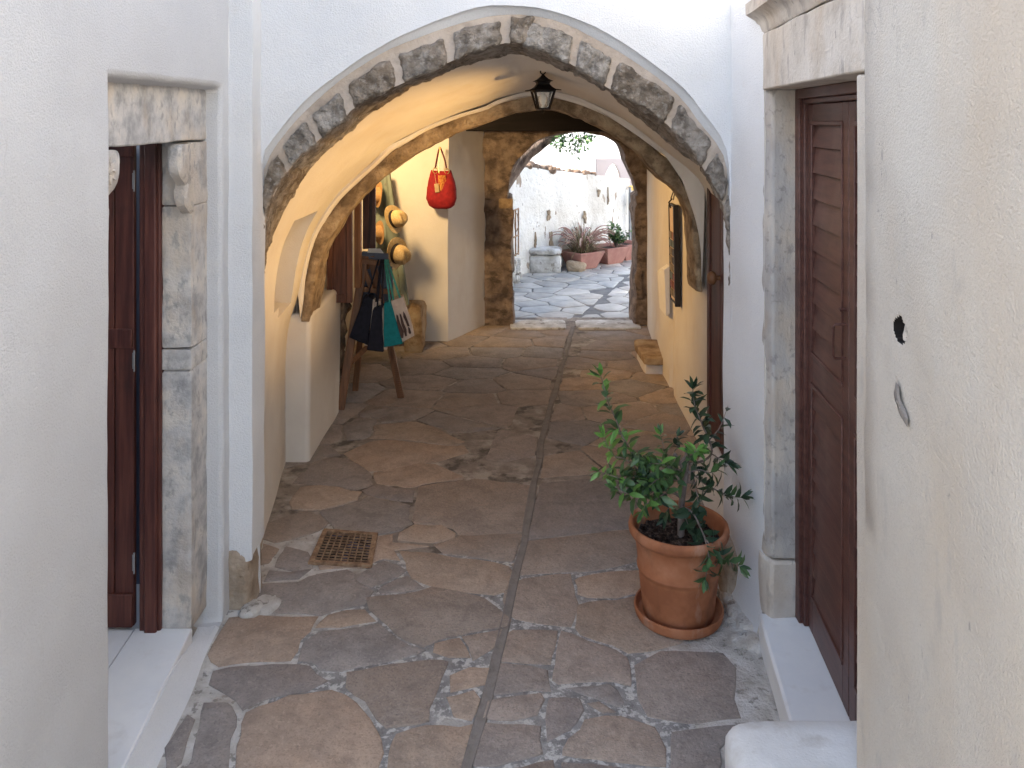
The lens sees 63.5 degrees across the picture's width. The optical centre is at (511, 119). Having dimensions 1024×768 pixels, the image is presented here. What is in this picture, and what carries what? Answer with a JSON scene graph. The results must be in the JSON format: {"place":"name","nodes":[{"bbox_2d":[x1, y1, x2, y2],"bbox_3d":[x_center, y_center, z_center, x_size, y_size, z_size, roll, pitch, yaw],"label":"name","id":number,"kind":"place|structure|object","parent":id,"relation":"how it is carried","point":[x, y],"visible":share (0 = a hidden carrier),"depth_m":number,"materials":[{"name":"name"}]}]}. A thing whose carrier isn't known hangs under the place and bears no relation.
{"place":"outdoors","nodes":[
{"label":"outdoors","id":0,"kind":"place"},
{"bbox_2d":[157,317,779,767],"bbox_3d":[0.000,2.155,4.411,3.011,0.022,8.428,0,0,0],"label":"flagstone paving","id":1,"kind":"structure","parent":0,"point":[296,726],"depth_m":3.72,"materials":[{"name":"stone"}]},
{"bbox_2d":[124,625,218,767],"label":"kerb","id":2,"kind":"structure","parent":1,"relation":"on","point":[162,722],"depth_m":2.99,"materials":[{"name":"white paint"}]},
{"bbox_2d":[308,528,377,567],"bbox_3d":[-0.828,2.139,4.137,0.314,0.017,0.362,0,0,0],"label":"drain grate","id":3,"kind":"object","parent":1,"relation":"on","point":[342,548],"visible":1,"depth_m":4.11,"materials":[{"name":"metal"}]},
{"bbox_2d":[339,256,403,409],"bbox_3d":[-1.069,1.595,6.349,0.470,1.121,0.451,0,0,0],"label":"easel","id":4,"kind":"object","parent":1,"relation":"on","point":[350,359],"visible":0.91,"depth_m":6.28,"materials":[{"name":"brown wood"}]},
{"bbox_2d":[349,259,380,345],"bbox_3d":[-1.099,1.380,6.227,0.242,0.652,0.131,0,0,0],"label":"tote bag","id":5,"kind":"object","parent":4,"relation":"hanging from","point":[360,330],"visible":0.71,"depth_m":6.18,"materials":[{"name":"fabric"}]},
{"bbox_2d":[362,251,388,259],"bbox_3d":[-1.055,1.056,6.370,0.212,0.083,0.072,0,0,0],"label":"display box","id":6,"kind":"object","parent":4,"relation":"on","point":[379,256],"visible":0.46,"depth_m":6.35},
{"bbox_2d":[367,249,382,252],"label":"leaflets","id":7,"kind":"object","parent":6,"relation":"on","point":[374,250],"visible":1,"depth_m":6.37,"materials":[{"name":"white paper"}]},
{"bbox_2d":[367,259,387,351],"bbox_3d":[-1.002,1.388,6.185,0.154,0.666,0.175,0,0,0],"label":"tote bag","id":8,"kind":"object","parent":4,"relation":"hanging from","point":[376,339],"visible":0.86,"depth_m":6.13,"materials":[{"name":"fabric"}]},
{"bbox_2d":[361,266,393,303],"bbox_3d":[-1.046,1.415,6.400,0.303,0.576,0.079,0,0,0],"label":"display board","id":9,"kind":"object","parent":4,"relation":"on","point":[385,296],"visible":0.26,"depth_m":6.41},
{"bbox_2d":[383,259,413,346],"bbox_3d":[-0.842,1.364,6.153,0.248,0.617,0.238,0,0,0],"label":"tote bag","id":10,"kind":"object","parent":4,"relation":"hanging from","point":[398,329],"visible":1,"depth_m":6.07,"materials":[{"name":"fabric"}]},
{"bbox_2d":[404,300,426,352],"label":"stone block","id":11,"kind":"structure","parent":1,"relation":"on","point":[417,310],"depth_m":7.62,"materials":[{"name":"beige stone"}]},
{"bbox_2d":[376,174,408,304],"bbox_3d":[-1.127,1.131,7.711,0.361,1.314,0.246,0,0,0],"label":"green panel","id":12,"kind":"object","parent":11,"relation":"on","point":[387,198],"visible":0.2,"depth_m":7.71,"materials":[{"name":"paint"}]},
{"bbox_2d":[376,182,381,207],"bbox_3d":[-1.276,0.683,7.594,0.117,0.238,0.202,7,-4,-32],"label":"straw hat","id":13,"kind":"object","parent":12,"relation":"hanging from","point":[378,193],"visible":0.48,"depth_m":7.57,"materials":[{"name":"beige wicker"}]},
{"bbox_2d":[376,221,383,244],"bbox_3d":[-1.235,1.019,7.472,0.106,0.216,0.184,4,-14,-39],"label":"straw hat","id":14,"kind":"object","parent":12,"relation":"hanging from","point":[379,232],"visible":0.56,"depth_m":7.46,"materials":[{"name":"beige wicker"}]},
{"bbox_2d":[385,205,407,232],"bbox_3d":[-1.020,0.887,7.450,0.133,0.270,0.230,-13,22,32],"label":"straw hat","id":15,"kind":"object","parent":12,"relation":"hanging from","point":[396,218],"visible":1,"depth_m":7.42,"materials":[{"name":"beige wicker"}]},
{"bbox_2d":[387,237,410,268],"bbox_3d":[-0.991,1.211,7.415,0.149,0.302,0.258,10,28,34],"label":"straw hat","id":16,"kind":"object","parent":12,"relation":"hanging from","point":[398,252],"visible":0.96,"depth_m":7.38,"materials":[{"name":"beige wicker"}]},
{"bbox_2d":[238,589,760,653],"bbox_3d":[-0.056,2.143,3.564,2.270,0.095,0.471,0,0,0],"label":"plaster rubble","id":17,"kind":"object","parent":1,"relation":"on","point":[742,635],"visible":0.72,"depth_m":3.55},
{"bbox_2d":[461,326,574,767],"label":"drain channel","id":18,"kind":"object","parent":1,"relation":"on","point":[480,721],"visible":1,"depth_m":3.75,"materials":[{"name":"grey concrete"}]},
{"bbox_2d":[483,131,646,329],"bbox_3d":[0.571,0.927,8.760,1.770,2.495,0.607,0,0,0],"label":"stone portal","id":19,"kind":"object","parent":1,"relation":"on","point":[504,152],"visible":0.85,"depth_m":8.62,"materials":[{"name":"brown stone"}]},
{"bbox_2d":[634,339,662,373],"bbox_3d":[1.237,2.082,7.246,0.275,0.189,0.593,0,0,0],"label":"stone step","id":20,"kind":"object","parent":1,"relation":"on","point":[649,357],"visible":0.66,"depth_m":7.08,"materials":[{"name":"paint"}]},
{"bbox_2d":[634,588,723,639],"bbox_3d":[0.722,2.120,3.585,0.384,0.047,0.384,0,0,0],"label":"saucer","id":21,"kind":"object","parent":1,"relation":"on","point":[713,626],"visible":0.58,"depth_m":3.44,"materials":[{"name":"ceramic"}]},
{"bbox_2d":[628,500,729,629],"bbox_3d":[0.722,1.935,3.585,0.432,0.386,0.432,0,0,0],"label":"flower pot","id":22,"kind":"object","parent":21,"relation":"on","point":[669,562],"visible":0.78,"depth_m":3.45,"materials":[{"name":"ceramic"}]},
{"bbox_2d":[587,363,755,592],"bbox_3d":[0.672,1.464,3.458,0.720,0.919,0.365,0,0,-15],"label":"shrub","id":23,"kind":"object","parent":22,"relation":"in","point":[647,481],"visible":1,"depth_m":3.48,"materials":[{"name":"green plant"}]},
{"bbox_2d":[718,536,737,593],"bbox_3d":[1.015,2.038,3.788,0.177,0.324,0.272,0,0,0],"label":"guard stone","id":24,"kind":"object","parent":1,"relation":"on","point":[727,582],"visible":0.16,"depth_m":3.69,"materials":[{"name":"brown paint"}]},
{"bbox_2d":[725,721,856,767],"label":"stone bench","id":25,"kind":"object","parent":1,"relation":"on","point":[795,744],"visible":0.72,"depth_m":2.29,"materials":[{"name":"white stone"}]},
{"bbox_2d":[512,260,630,319],"bbox_3d":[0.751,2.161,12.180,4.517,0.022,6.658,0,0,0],"label":"courtyard paving","id":26,"kind":"structure","parent":0,"point":[536,301],"depth_m":10.26,"materials":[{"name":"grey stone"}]},
{"bbox_2d":[512,208,521,286],"bbox_3d":[-0.252,1.669,10.661,0.776,1.000,0.972,0,0,0],"label":"iron grille","id":27,"kind":"object","parent":26,"relation":"on","point":[516,275],"visible":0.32,"depth_m":10.86,"materials":[{"name":"metal"}]},
{"bbox_2d":[529,246,561,272],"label":"stone block","id":28,"kind":"structure","parent":26,"relation":"on","point":[545,259],"depth_m":11.62,"materials":[{"name":"white stone"}]},
{"bbox_2d":[509,132,600,189],"bbox_3d":[1.105,-0.092,10.880,3.866,4.572,3.830,0,0,-32],"label":"tree","id":29,"kind":"object","parent":26,"relation":"on","point":[533,150],"visible":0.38,"depth_m":10.23,"materials":[{"name":"green plant"}]},
{"bbox_2d":[509,161,629,273],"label":"garden wall","id":30,"kind":"structure","parent":26,"relation":"on","point":[548,200],"depth_m":12.11,"materials":[{"name":"white paint"}]},
{"bbox_2d":[566,260,586,271],"bbox_3d":[0.918,2.096,11.795,0.290,0.190,0.168,0,0,0],"label":"rock","id":31,"kind":"object","parent":26,"relation":"on","point":[574,266],"visible":0.94,"depth_m":11.74,"materials":[{"name":"beige stone"}]},
{"bbox_2d":[561,249,604,268],"bbox_3d":[1.020,2.025,12.050,0.470,0.250,0.470,0,0,-38],"label":"planter","id":32,"kind":"object","parent":26,"relation":"on","point":[591,260],"visible":0.52,"depth_m":11.91,"materials":[{"name":"ceramic"}]},
{"bbox_2d":[549,218,614,259],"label":"fountain grass","id":33,"kind":"object","parent":32,"relation":"in","point":[581,244],"depth_m":11.95,"materials":[{"name":"plant"}]},
{"bbox_2d":[591,243,630,264],"bbox_3d":[1.460,2.025,12.500,0.470,0.250,0.470,0,0,-36],"label":"planter","id":34,"kind":"object","parent":26,"relation":"on","point":[614,255],"visible":0.63,"depth_m":12.35,"materials":[{"name":"ceramic"}]},
{"bbox_2d":[603,221,631,247],"bbox_3d":[1.578,1.743,12.425,0.359,0.422,0.550,0,0,-35],"label":"shrub","id":35,"kind":"object","parent":34,"relation":"on","point":[617,238],"visible":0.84,"depth_m":12.38,"materials":[{"name":"green plant"}]},
{"bbox_2d":[606,240,630,260],"bbox_3d":[1.760,2.025,12.850,0.470,0.250,0.470,0,0,-40],"label":"planter","id":36,"kind":"object","parent":26,"relation":"on","point":[627,243],"visible":0.3,"depth_m":12.67,"materials":[{"name":"ceramic"}]},
{"bbox_2d":[628,187,631,239],"bbox_3d":[1.921,1.610,13.171,0.122,1.080,0.102,0,0,0],"label":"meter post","id":37,"kind":"object","parent":26,"relation":"on","point":[629,202],"visible":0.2,"depth_m":13.18,"materials":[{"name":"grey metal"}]},
{"label":"ground","id":38,"kind":"structure","parent":0,"visible":0},
{"bbox_2d":[0,0,228,767],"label":"house","id":39,"kind":"structure","parent":38,"relation":"on","point":[114,319],"depth_m":2.54,"materials":[{"name":"paint"}]},
{"bbox_2d":[106,146,135,627],"bbox_3d":[-1.887,1.077,3.373,0.717,1.975,0.049,0,0,0],"label":"door","id":40,"kind":"structure","parent":39,"relation":"in","point":[121,225],"depth_m":3.37,"materials":[{"name":"red wood"}]},
{"bbox_2d":[228,0,814,609],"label":"arched house","id":41,"kind":"structure","parent":38,"relation":"on","point":[340,110],"depth_m":3.98,"materials":[{"name":"white paint"}]},
{"bbox_2d":[327,213,352,302],"bbox_3d":[-1.240,0.859,5.960,0.183,0.915,0.050,0,0,0],"label":"shutter","id":42,"kind":"object","parent":41,"relation":"attached to","point":[340,272],"visible":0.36,"depth_m":5.95,"materials":[{"name":"brown wood"}]},
{"bbox_2d":[354,186,375,287],"bbox_3d":[-1.132,0.840,6.400,0.105,0.840,0.400,0,0,0],"label":"window frame","id":43,"kind":"object","parent":41,"relation":"attached to","point":[369,221],"visible":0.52,"depth_m":6.54,"materials":[{"name":"brown wood"}]},
{"bbox_2d":[426,147,456,208],"bbox_3d":[-0.671,0.552,7.872,0.291,0.596,0.189,0,0,0],"label":"handbag","id":44,"kind":"object","parent":41,"relation":"hanging from","point":[441,191],"visible":1,"depth_m":7.81,"materials":[{"name":"red fabric"}]},
{"bbox_2d":[525,72,560,112],"bbox_3d":[0.170,-0.202,4.550,0.174,0.330,0.174,0,0,-8],"label":"lantern","id":45,"kind":"object","parent":41,"relation":"hanging from","point":[542,81],"visible":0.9,"depth_m":4.52,"materials":[{"name":"black metal"}]},
{"bbox_2d":[657,264,669,315],"bbox_3d":[1.238,1.370,6.765,0.047,0.400,0.290,0,0,0],"label":"leaflet rack","id":46,"kind":"object","parent":41,"relation":"attached to","point":[663,272],"visible":0.98,"depth_m":6.65,"materials":[{"name":"beige"}]},
{"bbox_2d":[668,192,680,306],"bbox_3d":[1.211,0.923,6.230,0.074,0.914,0.260,0,0,0],"label":"display board","id":47,"kind":"object","parent":41,"relation":"attached to","point":[674,253],"visible":0.94,"depth_m":6.10,"materials":[{"name":"wood"}]},
{"bbox_2d":[707,188,723,458],"bbox_3d":[1.165,1.008,4.697,0.144,1.715,0.555,0,0,3],"label":"side door","id":48,"kind":"structure","parent":41,"relation":"in","point":[715,216],"depth_m":4.74,"materials":[{"name":"red wood"}]},
{"bbox_2d":[530,132,633,191],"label":"house","id":49,"kind":"structure","parent":38,"relation":"on","point":[602,156],"depth_m":20.00,"materials":[{"name":"white paint"}]},
{"bbox_2d":[718,0,1023,767],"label":"house","id":50,"kind":"structure","parent":38,"relation":"on","point":[873,371],"depth_m":1.97,"materials":[{"name":"beige paint"}]},
{"bbox_2d":[808,101,848,716],"bbox_3d":[1.156,0.975,3.045,0.094,2.080,0.521,0,0,5],"label":"door","id":51,"kind":"structure","parent":50,"relation":"in","point":[828,123],"depth_m":3.02,"materials":[{"name":"brown wood"}]},
{"bbox_2d":[849,101,856,720],"bbox_3d":[1.129,0.975,2.510,0.052,2.080,0.546,0,0,5],"label":"door","id":52,"kind":"structure","parent":50,"relation":"in","point":[852,104],"depth_m":2.73,"materials":[{"name":"brown wood"}]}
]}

